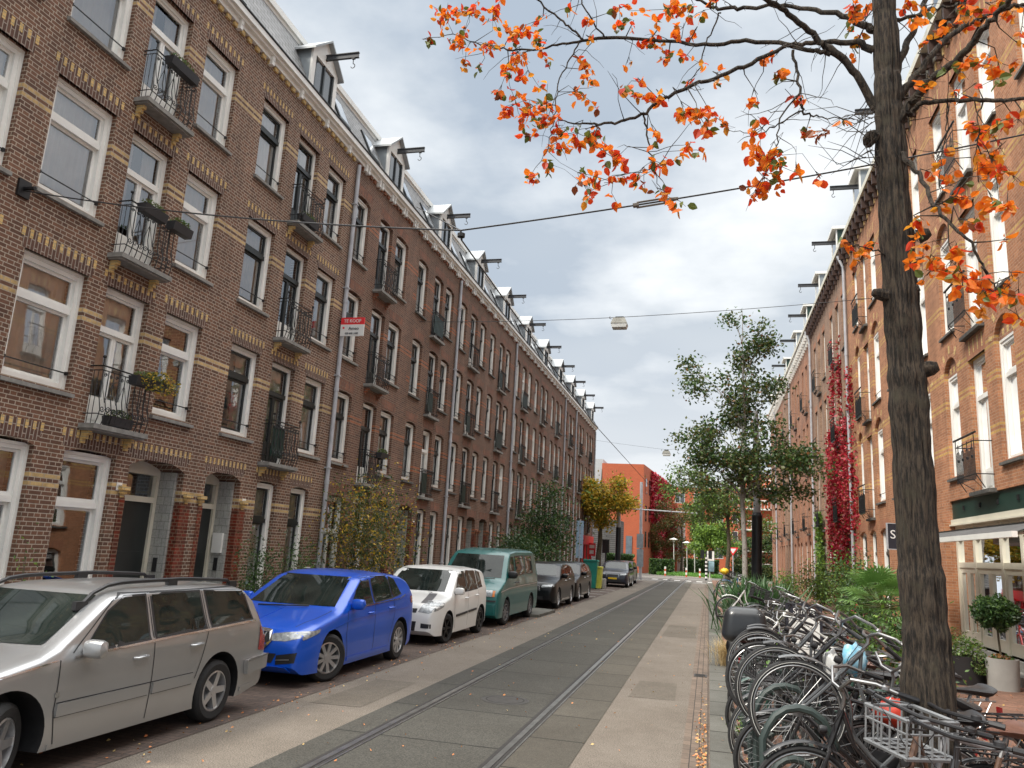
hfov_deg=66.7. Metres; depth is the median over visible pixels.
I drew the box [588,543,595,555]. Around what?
poster board
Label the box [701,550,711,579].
traffic light
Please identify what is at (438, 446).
window
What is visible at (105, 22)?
window
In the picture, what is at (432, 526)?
window
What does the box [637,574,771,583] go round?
crossing road
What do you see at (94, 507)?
window
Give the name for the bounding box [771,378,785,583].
brick house
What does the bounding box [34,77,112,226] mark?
window
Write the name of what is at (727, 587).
bicycle
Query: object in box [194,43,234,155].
window
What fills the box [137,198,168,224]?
flower box
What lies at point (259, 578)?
shrub
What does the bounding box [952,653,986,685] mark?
planter
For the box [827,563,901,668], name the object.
palm
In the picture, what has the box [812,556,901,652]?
shrub
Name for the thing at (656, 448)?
span wire
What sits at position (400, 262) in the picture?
window
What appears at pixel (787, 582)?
shrub
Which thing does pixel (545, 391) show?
window
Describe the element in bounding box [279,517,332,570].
shrub
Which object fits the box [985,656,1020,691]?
plant pot
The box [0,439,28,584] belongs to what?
window
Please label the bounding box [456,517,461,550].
window
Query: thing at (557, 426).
brick house
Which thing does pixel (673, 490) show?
tree
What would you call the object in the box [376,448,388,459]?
flower box
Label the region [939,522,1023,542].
awning
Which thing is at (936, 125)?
window
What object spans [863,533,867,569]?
window
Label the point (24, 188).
span wire
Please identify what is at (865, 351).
brick house
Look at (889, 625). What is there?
shrub
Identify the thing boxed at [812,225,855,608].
brick house
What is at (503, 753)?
tram rails
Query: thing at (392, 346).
window
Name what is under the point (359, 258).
window
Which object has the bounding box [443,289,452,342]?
window
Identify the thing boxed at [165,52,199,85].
flower box
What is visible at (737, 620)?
motor scooter
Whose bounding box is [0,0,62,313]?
brick house
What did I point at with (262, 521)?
window
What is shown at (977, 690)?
bicycle
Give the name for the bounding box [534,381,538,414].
window
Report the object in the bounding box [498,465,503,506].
window
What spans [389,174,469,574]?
brick house
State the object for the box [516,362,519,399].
window
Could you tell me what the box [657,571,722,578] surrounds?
grass
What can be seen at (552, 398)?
window
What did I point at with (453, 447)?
window
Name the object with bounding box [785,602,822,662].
pavement board
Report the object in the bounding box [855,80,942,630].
brick house
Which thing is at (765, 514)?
apartment building
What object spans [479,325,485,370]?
window
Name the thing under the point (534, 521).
tree
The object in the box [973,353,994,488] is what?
balcony door
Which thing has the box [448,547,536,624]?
parked van
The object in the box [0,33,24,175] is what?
window
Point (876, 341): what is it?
window
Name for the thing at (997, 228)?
window
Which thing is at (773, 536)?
brick house
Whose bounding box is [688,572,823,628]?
leafy plant
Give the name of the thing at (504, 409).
window
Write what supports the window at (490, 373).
in the brick house at (496, 459)
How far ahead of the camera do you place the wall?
44.08 m
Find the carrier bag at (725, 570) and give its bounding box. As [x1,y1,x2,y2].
[720,568,728,574]
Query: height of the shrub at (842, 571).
2.884 m
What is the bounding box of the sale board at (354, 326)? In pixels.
[338,317,364,335]
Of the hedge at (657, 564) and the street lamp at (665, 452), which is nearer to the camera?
the street lamp at (665, 452)
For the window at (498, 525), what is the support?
in the brick house at (496, 459)
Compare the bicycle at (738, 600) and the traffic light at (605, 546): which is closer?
the bicycle at (738, 600)
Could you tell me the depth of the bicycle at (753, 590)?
16.01 m
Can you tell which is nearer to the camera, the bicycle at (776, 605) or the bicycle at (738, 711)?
the bicycle at (738, 711)
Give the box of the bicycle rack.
[736,643,840,767]
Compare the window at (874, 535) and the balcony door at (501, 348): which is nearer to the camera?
the window at (874, 535)
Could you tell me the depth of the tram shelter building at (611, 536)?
78.59 m
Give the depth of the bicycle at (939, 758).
4.47 m
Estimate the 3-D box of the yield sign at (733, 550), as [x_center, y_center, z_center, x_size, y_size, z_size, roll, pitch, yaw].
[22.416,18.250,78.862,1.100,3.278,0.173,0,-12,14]
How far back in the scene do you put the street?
9.31 m
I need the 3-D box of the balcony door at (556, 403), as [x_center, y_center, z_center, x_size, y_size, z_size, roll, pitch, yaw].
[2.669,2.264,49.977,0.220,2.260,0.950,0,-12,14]
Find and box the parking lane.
[11,581,642,767]
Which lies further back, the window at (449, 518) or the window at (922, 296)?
the window at (449, 518)
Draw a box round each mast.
[615,491,696,559]
[636,482,643,579]
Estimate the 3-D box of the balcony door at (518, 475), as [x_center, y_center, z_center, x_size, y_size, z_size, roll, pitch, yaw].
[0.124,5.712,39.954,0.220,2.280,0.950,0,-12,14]
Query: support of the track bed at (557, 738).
on the street
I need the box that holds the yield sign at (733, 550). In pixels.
[731,547,737,576]
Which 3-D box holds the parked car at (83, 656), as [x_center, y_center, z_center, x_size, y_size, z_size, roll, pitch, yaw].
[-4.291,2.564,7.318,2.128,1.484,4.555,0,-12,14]
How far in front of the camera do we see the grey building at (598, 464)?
93.28 m
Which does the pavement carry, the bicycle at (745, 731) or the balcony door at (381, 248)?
the bicycle at (745, 731)
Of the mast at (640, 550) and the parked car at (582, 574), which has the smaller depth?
the parked car at (582, 574)
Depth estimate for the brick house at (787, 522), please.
56.83 m
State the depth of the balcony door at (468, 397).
32.04 m
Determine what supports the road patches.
on the street
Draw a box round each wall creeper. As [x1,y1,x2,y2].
[650,471,673,558]
[665,507,677,551]
[813,511,825,603]
[823,335,861,608]
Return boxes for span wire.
[15,134,1023,239]
[475,298,871,321]
[553,433,804,449]
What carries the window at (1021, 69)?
in the brick house at (1011, 51)
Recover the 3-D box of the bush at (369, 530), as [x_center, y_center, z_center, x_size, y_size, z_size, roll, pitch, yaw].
[-3.661,3.973,19.812,3.523,4.387,4.353,0,-12,14]
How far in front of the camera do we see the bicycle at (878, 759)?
5.58 m
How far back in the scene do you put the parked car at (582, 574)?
32.80 m
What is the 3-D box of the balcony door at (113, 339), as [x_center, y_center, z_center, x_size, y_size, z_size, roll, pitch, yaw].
[-6.710,-0.386,12.896,0.220,2.280,1.000,0,-12,14]
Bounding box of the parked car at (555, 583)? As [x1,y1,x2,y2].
[535,561,574,608]
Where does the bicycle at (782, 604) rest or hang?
on the pavement
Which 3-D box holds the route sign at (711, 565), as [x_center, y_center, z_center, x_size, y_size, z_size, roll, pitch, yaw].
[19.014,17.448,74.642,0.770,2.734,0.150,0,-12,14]
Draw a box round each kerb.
[509,608,554,616]
[709,583,742,767]
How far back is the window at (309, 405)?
19.38 m
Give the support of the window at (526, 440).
in the brick house at (528, 356)
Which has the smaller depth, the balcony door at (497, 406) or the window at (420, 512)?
the window at (420, 512)
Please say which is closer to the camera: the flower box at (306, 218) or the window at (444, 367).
the flower box at (306, 218)
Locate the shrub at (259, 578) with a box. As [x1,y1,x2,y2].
[230,517,301,592]
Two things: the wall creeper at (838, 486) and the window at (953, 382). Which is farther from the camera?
the wall creeper at (838, 486)
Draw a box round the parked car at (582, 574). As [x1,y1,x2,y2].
[549,561,591,600]
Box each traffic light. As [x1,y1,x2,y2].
[602,539,609,560]
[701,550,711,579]
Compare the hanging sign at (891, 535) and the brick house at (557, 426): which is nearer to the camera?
the hanging sign at (891, 535)
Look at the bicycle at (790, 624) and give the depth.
9.31 m
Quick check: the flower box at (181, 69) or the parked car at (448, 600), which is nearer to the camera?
the flower box at (181, 69)
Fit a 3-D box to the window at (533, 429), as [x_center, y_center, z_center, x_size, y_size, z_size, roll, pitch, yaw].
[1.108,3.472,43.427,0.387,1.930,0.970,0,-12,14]
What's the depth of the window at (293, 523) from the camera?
18.66 m
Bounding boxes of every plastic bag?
[823,647,841,673]
[842,642,867,677]
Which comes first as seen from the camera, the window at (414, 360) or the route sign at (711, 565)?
the window at (414, 360)
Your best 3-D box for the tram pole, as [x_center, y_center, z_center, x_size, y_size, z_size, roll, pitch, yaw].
[10.711,5.356,34.094,0.500,8.484,0.433,0,-12,14]
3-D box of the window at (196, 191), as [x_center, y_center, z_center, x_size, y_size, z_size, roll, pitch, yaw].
[-6.097,-2.960,14.883,0.378,1.930,1.140,0,-12,14]
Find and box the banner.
[575,519,583,561]
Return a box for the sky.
[275,0,930,488]
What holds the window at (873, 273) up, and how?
in the brick house at (865, 351)
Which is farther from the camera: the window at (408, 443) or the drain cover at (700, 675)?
the window at (408, 443)
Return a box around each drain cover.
[481,695,528,704]
[694,673,706,677]
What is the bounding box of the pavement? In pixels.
[712,580,1023,767]
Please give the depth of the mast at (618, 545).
60.58 m
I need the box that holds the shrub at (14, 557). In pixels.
[13,522,53,580]
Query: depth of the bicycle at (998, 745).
3.81 m
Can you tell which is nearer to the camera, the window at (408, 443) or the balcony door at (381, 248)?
the balcony door at (381, 248)
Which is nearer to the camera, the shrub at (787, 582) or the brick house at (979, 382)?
the brick house at (979, 382)
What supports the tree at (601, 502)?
on the pavement
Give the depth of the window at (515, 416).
39.43 m
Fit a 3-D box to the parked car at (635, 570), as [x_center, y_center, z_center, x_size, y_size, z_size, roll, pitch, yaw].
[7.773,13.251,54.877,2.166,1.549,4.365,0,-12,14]
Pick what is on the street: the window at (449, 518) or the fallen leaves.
the fallen leaves
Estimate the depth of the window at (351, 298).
21.48 m
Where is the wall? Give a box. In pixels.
[599,578,605,588]
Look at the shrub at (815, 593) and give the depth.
32.65 m
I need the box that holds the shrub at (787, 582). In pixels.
[769,567,807,601]
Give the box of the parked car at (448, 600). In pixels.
[394,564,485,642]
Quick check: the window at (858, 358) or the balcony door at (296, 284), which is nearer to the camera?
the balcony door at (296, 284)
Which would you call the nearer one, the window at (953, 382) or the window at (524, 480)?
the window at (953, 382)
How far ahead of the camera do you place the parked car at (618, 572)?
47.67 m
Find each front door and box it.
[113,500,150,577]
[193,508,210,581]
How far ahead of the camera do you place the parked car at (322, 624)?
11.69 m
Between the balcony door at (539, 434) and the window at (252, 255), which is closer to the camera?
the window at (252, 255)
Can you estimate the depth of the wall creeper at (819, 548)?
38.66 m
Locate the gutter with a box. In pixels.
[680,584,709,767]
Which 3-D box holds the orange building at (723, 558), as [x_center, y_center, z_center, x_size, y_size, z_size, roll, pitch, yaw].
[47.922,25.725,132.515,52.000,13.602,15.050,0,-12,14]
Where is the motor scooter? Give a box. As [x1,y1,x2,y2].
[716,606,768,675]
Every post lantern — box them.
[669,538,677,558]
[682,541,688,572]
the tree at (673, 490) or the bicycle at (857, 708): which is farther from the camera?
the tree at (673, 490)
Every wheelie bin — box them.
[583,559,599,588]
[596,566,602,588]
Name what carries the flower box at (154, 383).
attached to the brick house at (98, 298)
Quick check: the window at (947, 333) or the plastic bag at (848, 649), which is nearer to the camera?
the plastic bag at (848, 649)
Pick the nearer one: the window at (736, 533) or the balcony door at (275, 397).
the balcony door at (275, 397)
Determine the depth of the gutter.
10.61 m
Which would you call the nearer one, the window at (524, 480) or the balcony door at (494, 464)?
the balcony door at (494, 464)
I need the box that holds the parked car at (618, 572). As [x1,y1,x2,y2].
[601,561,633,587]
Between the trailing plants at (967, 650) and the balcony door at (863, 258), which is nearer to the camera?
the trailing plants at (967, 650)
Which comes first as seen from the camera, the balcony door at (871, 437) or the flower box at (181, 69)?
the flower box at (181, 69)
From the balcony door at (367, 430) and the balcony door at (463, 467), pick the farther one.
the balcony door at (463, 467)
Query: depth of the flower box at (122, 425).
12.48 m
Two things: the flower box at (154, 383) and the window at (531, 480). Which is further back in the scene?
the window at (531, 480)
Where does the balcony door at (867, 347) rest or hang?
in the brick house at (865, 351)
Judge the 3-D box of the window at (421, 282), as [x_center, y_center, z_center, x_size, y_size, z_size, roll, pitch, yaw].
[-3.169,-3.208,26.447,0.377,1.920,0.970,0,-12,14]
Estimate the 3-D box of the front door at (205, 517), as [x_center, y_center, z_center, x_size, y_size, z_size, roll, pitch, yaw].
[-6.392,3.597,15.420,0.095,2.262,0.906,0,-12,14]
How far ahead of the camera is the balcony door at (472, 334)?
32.60 m
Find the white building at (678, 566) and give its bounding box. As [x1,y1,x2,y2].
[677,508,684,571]
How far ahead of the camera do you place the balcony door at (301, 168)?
19.15 m
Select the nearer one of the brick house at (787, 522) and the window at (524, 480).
the window at (524, 480)
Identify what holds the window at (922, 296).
in the brick house at (916, 190)
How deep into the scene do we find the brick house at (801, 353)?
45.69 m
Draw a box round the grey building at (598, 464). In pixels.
[595,459,606,482]
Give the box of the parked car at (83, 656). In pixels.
[0,571,268,767]
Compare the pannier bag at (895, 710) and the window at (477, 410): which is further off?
the window at (477, 410)
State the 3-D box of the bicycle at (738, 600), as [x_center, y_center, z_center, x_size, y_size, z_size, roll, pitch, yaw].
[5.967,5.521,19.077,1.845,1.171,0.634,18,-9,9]
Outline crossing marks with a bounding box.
[638,576,711,583]
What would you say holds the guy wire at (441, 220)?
attached to the span wire at (24, 188)
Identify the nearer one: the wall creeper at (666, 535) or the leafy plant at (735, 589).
the leafy plant at (735, 589)
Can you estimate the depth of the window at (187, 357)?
14.60 m
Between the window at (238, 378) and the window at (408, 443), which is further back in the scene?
the window at (408, 443)
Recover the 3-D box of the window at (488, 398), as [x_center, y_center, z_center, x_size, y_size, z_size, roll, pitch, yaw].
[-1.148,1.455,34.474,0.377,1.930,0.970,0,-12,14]
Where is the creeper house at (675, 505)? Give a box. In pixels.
[666,503,678,571]
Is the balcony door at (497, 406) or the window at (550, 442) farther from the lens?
the window at (550, 442)
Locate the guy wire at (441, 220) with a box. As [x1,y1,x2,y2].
[417,207,460,229]
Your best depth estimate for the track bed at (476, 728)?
9.58 m
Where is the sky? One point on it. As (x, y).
(720, 254)
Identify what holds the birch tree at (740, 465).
on the pavement
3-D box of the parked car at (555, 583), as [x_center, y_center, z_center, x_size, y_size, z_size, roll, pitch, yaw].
[1.097,7.338,28.651,2.166,1.549,4.365,0,-12,14]
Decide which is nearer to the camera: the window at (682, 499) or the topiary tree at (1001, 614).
the topiary tree at (1001, 614)
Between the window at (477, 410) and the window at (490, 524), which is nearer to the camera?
the window at (477, 410)
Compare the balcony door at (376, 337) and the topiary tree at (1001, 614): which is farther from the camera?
the balcony door at (376, 337)
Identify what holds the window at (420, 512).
in the brick house at (429, 394)
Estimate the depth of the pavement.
11.41 m
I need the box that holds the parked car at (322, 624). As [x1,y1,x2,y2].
[244,568,412,681]
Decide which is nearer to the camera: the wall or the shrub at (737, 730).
the shrub at (737, 730)
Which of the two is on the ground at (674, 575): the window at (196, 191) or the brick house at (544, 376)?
the brick house at (544, 376)
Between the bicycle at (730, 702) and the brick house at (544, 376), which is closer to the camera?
the bicycle at (730, 702)
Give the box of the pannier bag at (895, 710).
[872,697,900,727]
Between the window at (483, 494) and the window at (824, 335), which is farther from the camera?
the window at (824, 335)
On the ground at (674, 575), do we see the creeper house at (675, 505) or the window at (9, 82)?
the creeper house at (675, 505)
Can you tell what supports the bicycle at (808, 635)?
on the pavement
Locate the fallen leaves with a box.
[20,604,1022,767]
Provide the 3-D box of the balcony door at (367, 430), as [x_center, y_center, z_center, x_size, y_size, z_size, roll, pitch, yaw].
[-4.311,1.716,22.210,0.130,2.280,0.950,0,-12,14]
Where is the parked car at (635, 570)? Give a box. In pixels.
[614,560,636,582]
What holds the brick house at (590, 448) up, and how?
on the ground at (674, 575)
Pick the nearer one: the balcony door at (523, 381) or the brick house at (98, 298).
the brick house at (98, 298)
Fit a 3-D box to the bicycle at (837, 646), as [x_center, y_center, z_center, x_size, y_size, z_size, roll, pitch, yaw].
[4.364,4.055,11.849,1.845,1.115,0.654,3,-11,11]
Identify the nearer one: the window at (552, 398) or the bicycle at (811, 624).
the bicycle at (811, 624)
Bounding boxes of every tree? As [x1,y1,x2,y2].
[423,0,1023,767]
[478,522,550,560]
[505,473,589,561]
[580,470,645,565]
[645,459,783,584]
[650,497,694,571]
[662,306,841,577]
[675,494,730,558]
[684,516,741,573]
[717,531,772,572]
[968,592,1023,659]
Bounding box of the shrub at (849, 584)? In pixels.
[825,565,877,627]
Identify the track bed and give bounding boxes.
[250,580,683,767]
[499,582,692,767]
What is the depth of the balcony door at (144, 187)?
13.70 m
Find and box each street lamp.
[609,316,627,329]
[661,449,670,455]
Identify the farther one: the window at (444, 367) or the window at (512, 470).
the window at (512, 470)
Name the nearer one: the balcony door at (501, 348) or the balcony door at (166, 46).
the balcony door at (166, 46)
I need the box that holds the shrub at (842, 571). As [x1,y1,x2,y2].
[808,540,876,609]
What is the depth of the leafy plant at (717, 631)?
16.66 m
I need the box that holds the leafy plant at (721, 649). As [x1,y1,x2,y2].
[704,635,726,665]
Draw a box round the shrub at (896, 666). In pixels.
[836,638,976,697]
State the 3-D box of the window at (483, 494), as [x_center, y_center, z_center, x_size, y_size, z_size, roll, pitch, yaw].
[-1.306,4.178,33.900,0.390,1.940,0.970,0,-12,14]
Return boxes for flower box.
[102,410,133,429]
[129,371,180,396]
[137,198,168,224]
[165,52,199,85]
[166,217,193,239]
[297,211,318,230]
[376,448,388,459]
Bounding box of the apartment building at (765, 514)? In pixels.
[737,475,772,565]
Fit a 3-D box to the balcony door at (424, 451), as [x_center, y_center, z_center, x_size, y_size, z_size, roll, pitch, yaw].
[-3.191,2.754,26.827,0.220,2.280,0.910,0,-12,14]
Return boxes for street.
[94,580,704,767]
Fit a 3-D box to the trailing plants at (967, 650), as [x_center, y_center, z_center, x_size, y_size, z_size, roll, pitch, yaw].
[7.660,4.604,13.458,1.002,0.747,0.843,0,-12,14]
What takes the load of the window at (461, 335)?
in the brick house at (477, 304)
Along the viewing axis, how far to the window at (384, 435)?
23.80 m
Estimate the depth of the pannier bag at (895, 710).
5.67 m
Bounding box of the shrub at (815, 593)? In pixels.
[789,552,840,611]
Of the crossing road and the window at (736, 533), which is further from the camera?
the window at (736, 533)
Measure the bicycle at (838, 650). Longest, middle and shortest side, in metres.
1.845 x 1.115 x 0.654 m
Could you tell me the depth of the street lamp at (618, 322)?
22.69 m
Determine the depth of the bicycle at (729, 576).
29.85 m
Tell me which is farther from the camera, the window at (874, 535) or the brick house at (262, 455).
the window at (874, 535)
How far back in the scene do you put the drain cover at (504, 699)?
10.24 m
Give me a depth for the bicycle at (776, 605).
15.06 m
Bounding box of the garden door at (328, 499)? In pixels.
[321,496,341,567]
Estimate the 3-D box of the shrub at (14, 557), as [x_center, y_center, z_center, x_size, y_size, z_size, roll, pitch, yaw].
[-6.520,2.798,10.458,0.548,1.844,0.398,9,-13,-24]
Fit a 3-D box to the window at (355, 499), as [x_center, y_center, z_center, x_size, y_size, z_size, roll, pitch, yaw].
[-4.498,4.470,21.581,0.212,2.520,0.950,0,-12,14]
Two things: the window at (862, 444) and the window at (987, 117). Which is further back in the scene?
the window at (862, 444)
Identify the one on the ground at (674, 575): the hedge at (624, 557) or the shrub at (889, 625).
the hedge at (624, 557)
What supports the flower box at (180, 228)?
attached to the brick house at (98, 298)
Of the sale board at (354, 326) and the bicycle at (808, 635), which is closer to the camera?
the bicycle at (808, 635)
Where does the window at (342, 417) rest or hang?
in the brick house at (370, 405)
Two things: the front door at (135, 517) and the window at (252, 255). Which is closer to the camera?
the front door at (135, 517)
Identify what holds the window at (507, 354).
in the brick house at (496, 459)
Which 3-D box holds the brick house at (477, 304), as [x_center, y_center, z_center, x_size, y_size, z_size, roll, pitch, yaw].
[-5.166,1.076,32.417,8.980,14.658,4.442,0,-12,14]
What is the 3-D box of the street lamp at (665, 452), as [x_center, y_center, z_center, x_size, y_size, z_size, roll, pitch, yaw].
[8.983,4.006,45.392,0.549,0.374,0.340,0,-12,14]
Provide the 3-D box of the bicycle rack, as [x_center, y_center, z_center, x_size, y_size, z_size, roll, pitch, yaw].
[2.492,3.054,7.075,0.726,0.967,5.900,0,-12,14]
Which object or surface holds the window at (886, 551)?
in the brick house at (865, 351)
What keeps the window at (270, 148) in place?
in the brick house at (262, 455)
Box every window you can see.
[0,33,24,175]
[0,250,83,397]
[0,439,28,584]
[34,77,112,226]
[42,450,110,578]
[67,0,132,70]
[149,314,198,427]
[172,173,217,286]
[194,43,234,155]
[219,344,256,443]
[236,219,271,317]
[244,483,272,591]
[253,101,285,199]
[282,488,304,572]
[296,377,320,460]
[309,270,332,351]
[321,168,342,249]
[331,392,348,467]
[342,292,358,366]
[347,499,363,568]
[352,198,367,270]
[376,411,390,478]
[383,322,398,388]
[391,238,406,303]
[401,422,413,483]
[408,340,419,400]
[413,510,422,564]
[415,261,426,320]
[427,512,435,563]
[431,436,441,490]
[437,361,447,415]
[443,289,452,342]
[444,515,451,564]
[448,443,456,494]
[453,373,461,422]
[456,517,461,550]
[458,304,465,353]
[470,453,477,500]
[475,388,481,434]
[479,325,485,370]
[480,457,487,502]
[484,395,491,439]
[488,335,495,378]
[488,522,492,547]
[496,523,499,546]
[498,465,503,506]
[502,407,507,448]
[505,352,510,391]
[509,470,513,509]
[513,416,516,453]
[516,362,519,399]
[522,476,526,512]
[524,424,529,460]
[527,374,531,409]
[529,479,532,513]
[531,429,535,463]
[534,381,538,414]
[542,437,545,469]
[545,391,547,423]
[548,442,551,472]
[550,398,553,428]
[626,536,631,553]
[675,493,684,502]
[732,531,737,541]
[822,335,825,380]
[852,273,857,333]
[855,358,861,420]
[861,444,865,508]
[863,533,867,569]
[868,238,875,309]
[872,333,880,405]
[873,532,877,567]
[876,429,885,504]
[883,530,891,617]
[910,157,919,229]
[918,277,927,358]
[928,393,933,462]
[930,109,944,209]
[938,239,954,342]
[947,373,963,482]
[975,18,995,141]
[987,177,1009,290]
[999,331,1023,465]
[1014,0,1023,79]
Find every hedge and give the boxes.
[606,552,634,560]
[649,558,674,574]
[683,558,719,573]
[731,563,772,580]
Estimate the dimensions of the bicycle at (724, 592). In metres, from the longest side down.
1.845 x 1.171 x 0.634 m
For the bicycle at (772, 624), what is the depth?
11.16 m
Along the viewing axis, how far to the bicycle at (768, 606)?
13.41 m
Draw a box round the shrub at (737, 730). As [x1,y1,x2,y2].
[723,716,742,733]
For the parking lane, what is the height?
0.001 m
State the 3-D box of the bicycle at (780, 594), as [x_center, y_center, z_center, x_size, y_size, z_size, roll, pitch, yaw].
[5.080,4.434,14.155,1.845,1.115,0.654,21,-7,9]
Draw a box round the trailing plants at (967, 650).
[951,629,988,675]
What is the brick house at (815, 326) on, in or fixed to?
on the ground at (674, 575)
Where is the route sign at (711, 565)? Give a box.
[707,551,713,579]
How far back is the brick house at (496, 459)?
36.03 m
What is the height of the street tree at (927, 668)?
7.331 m
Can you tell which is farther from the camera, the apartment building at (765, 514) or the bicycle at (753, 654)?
the apartment building at (765, 514)
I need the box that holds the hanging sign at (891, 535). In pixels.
[886,523,896,549]
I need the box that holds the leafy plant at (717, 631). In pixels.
[708,619,722,639]
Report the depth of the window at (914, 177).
22.35 m
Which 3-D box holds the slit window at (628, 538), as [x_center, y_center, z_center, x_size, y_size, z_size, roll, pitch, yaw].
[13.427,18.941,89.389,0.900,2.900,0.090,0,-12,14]
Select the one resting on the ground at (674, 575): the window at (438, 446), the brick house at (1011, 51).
the brick house at (1011, 51)
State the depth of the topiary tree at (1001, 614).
12.92 m
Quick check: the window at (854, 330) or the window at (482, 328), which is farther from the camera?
the window at (482, 328)
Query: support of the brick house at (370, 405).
on the ground at (674, 575)
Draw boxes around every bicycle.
[713,575,743,606]
[713,577,741,604]
[715,580,784,621]
[716,569,739,590]
[717,574,745,599]
[725,615,897,766]
[725,634,899,753]
[726,601,889,719]
[727,626,889,726]
[728,647,898,767]
[732,604,879,699]
[733,658,987,767]
[734,610,977,758]
[744,586,830,642]
[747,591,843,642]
[747,630,1017,767]
[750,609,857,679]
[758,664,1023,767]
[759,595,846,644]
[764,600,827,645]
[765,598,847,672]
[765,611,873,700]
[767,600,847,643]
[801,654,1002,767]
[826,650,1023,767]
[863,702,1023,767]
[866,688,1023,767]
[907,715,1023,767]
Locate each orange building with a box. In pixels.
[602,463,653,572]
[672,488,737,571]
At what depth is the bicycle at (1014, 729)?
4.42 m
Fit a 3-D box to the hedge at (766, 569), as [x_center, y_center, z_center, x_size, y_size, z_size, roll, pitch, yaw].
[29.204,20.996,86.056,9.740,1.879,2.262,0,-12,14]
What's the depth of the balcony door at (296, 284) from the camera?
18.46 m
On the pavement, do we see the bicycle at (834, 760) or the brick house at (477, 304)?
the bicycle at (834, 760)
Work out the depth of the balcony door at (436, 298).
28.35 m
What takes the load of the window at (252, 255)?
in the brick house at (262, 455)
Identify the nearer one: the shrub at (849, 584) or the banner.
the shrub at (849, 584)
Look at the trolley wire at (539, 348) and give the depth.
12.01 m
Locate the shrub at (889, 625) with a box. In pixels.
[847,601,961,683]
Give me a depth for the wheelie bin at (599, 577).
43.27 m
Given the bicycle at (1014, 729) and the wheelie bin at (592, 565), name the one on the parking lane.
the wheelie bin at (592, 565)
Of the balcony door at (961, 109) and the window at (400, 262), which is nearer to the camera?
the balcony door at (961, 109)
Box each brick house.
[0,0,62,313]
[0,0,265,584]
[135,0,366,591]
[282,95,425,573]
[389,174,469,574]
[440,231,501,564]
[476,273,525,547]
[505,306,545,545]
[527,333,561,559]
[544,354,574,560]
[560,373,585,560]
[570,388,594,561]
[581,401,603,562]
[760,394,778,583]
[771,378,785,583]
[772,357,793,588]
[780,330,804,595]
[788,304,816,598]
[798,271,834,607]
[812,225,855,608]
[830,165,894,624]
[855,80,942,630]
[904,0,1023,687]
[996,0,1023,329]
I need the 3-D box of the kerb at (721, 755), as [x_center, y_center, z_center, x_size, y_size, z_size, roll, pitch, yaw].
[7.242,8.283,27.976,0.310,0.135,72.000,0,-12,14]
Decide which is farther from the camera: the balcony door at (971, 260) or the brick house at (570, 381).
the brick house at (570, 381)
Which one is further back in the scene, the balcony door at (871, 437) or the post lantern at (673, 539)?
the post lantern at (673, 539)
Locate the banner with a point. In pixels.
(579, 548)
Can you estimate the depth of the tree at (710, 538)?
86.44 m
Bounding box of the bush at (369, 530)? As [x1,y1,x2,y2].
[309,455,437,574]
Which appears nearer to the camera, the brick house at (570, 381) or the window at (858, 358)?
the window at (858, 358)
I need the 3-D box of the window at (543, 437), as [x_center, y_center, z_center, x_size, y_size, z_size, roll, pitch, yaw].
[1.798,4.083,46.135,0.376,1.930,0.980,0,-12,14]
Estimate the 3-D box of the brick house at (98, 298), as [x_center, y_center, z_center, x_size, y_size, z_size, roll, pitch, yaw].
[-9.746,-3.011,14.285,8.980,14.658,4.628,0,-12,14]
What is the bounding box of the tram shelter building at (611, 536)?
[592,520,623,565]
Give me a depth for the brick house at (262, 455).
17.63 m
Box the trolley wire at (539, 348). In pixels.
[461,240,687,523]
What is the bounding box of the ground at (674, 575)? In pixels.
[637,572,772,581]
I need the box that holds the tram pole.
[751,411,761,583]
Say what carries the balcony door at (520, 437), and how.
in the brick house at (528, 356)
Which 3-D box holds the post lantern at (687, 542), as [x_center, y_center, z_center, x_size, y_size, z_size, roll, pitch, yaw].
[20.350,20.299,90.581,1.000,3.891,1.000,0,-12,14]
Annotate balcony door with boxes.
[84,288,143,423]
[113,134,166,264]
[140,0,188,114]
[261,363,290,463]
[276,247,303,340]
[290,139,315,219]
[356,403,372,482]
[365,310,381,383]
[374,222,389,289]
[418,430,428,496]
[425,353,434,414]
[431,278,440,336]
[459,449,466,504]
[464,381,471,433]
[468,316,475,365]
[490,462,495,511]
[494,403,498,448]
[497,345,502,388]
[515,473,519,516]
[518,420,521,461]
[521,368,524,407]
[537,434,539,471]
[540,387,542,417]
[553,445,554,479]
[555,403,556,431]
[863,258,866,322]
[866,347,870,418]
[870,437,874,517]
[954,68,970,177]
[963,205,981,326]
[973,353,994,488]
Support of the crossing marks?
on the crossing road
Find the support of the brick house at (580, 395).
on the ground at (674, 575)
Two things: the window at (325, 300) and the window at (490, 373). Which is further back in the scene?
the window at (490, 373)
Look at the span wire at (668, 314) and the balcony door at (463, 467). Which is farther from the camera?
the balcony door at (463, 467)
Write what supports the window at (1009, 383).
in the brick house at (979, 382)
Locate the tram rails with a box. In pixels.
[296,578,687,767]
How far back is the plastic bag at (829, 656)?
6.38 m
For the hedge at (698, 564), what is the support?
on the ground at (674, 575)
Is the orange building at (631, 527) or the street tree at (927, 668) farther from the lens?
the orange building at (631, 527)
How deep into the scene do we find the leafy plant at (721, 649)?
14.01 m
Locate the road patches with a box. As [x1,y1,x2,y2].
[311,625,696,706]

